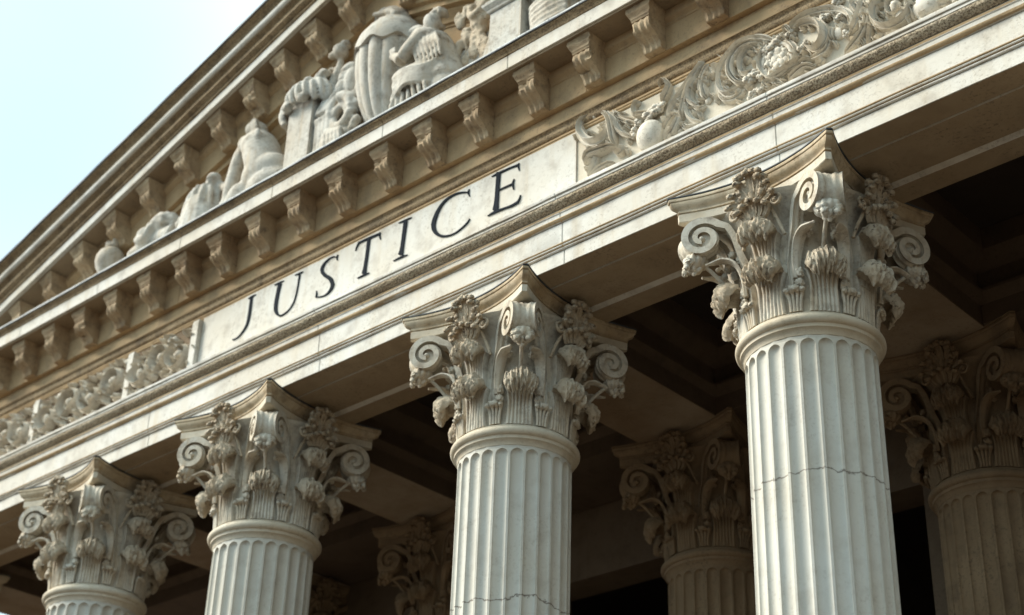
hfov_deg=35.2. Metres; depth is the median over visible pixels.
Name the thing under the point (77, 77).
sky
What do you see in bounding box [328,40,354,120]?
statue
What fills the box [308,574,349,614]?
fluted column
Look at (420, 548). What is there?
fluted column
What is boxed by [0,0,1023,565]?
entablature
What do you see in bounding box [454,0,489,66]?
crouching statue
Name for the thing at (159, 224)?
reclining statue
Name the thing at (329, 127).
sculpture
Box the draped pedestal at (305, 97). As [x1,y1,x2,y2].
[279,68,334,167]
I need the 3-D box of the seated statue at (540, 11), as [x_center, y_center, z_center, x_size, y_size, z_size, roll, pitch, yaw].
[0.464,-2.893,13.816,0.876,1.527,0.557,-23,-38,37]
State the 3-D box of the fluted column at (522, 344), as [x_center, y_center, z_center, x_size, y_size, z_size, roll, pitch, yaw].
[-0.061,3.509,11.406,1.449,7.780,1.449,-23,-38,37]
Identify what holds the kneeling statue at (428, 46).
on the entablature
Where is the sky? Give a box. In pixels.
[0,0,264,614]
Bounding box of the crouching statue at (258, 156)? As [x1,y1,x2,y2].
[218,118,283,204]
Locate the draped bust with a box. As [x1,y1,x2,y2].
[175,172,224,227]
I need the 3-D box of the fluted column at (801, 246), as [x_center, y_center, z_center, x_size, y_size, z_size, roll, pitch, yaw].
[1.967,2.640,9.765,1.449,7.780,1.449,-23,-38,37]
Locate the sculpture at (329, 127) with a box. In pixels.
[312,86,361,151]
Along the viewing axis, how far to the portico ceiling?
14.75 m
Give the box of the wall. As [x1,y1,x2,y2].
[340,416,947,614]
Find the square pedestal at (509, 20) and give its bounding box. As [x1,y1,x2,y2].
[481,0,529,55]
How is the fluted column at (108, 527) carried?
on the stone steps
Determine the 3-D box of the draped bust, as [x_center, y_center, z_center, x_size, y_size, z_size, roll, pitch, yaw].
[-3.135,-0.999,16.390,0.608,0.729,0.536,2,-30,0]
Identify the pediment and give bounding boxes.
[0,0,489,326]
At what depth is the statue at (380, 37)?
15.01 m
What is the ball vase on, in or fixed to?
on the entablature
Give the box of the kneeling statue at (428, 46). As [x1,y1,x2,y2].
[389,6,462,108]
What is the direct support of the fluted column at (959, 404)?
on the stone steps
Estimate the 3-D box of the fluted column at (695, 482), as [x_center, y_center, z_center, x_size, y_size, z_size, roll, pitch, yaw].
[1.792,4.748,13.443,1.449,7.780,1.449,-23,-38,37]
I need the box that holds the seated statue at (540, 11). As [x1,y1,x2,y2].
[527,0,580,28]
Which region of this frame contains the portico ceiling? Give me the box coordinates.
[0,155,1023,614]
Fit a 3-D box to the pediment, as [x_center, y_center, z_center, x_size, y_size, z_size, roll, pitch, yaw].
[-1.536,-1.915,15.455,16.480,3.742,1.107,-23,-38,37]
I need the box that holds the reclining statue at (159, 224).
[127,211,178,255]
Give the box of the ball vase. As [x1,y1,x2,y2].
[95,238,124,271]
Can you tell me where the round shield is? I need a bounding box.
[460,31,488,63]
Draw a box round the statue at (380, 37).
[354,5,419,121]
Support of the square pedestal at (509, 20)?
on the entablature
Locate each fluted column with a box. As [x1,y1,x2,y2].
[0,574,10,591]
[17,455,197,614]
[174,378,381,614]
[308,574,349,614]
[372,505,455,614]
[402,263,636,614]
[611,407,755,614]
[667,127,933,614]
[879,311,1023,614]
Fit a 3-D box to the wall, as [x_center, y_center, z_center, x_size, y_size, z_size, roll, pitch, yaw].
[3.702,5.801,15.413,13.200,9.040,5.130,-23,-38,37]
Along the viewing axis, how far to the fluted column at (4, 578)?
18.91 m
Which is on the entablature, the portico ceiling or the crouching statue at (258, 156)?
the crouching statue at (258, 156)
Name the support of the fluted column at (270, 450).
on the stone steps
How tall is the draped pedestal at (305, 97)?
1.249 m

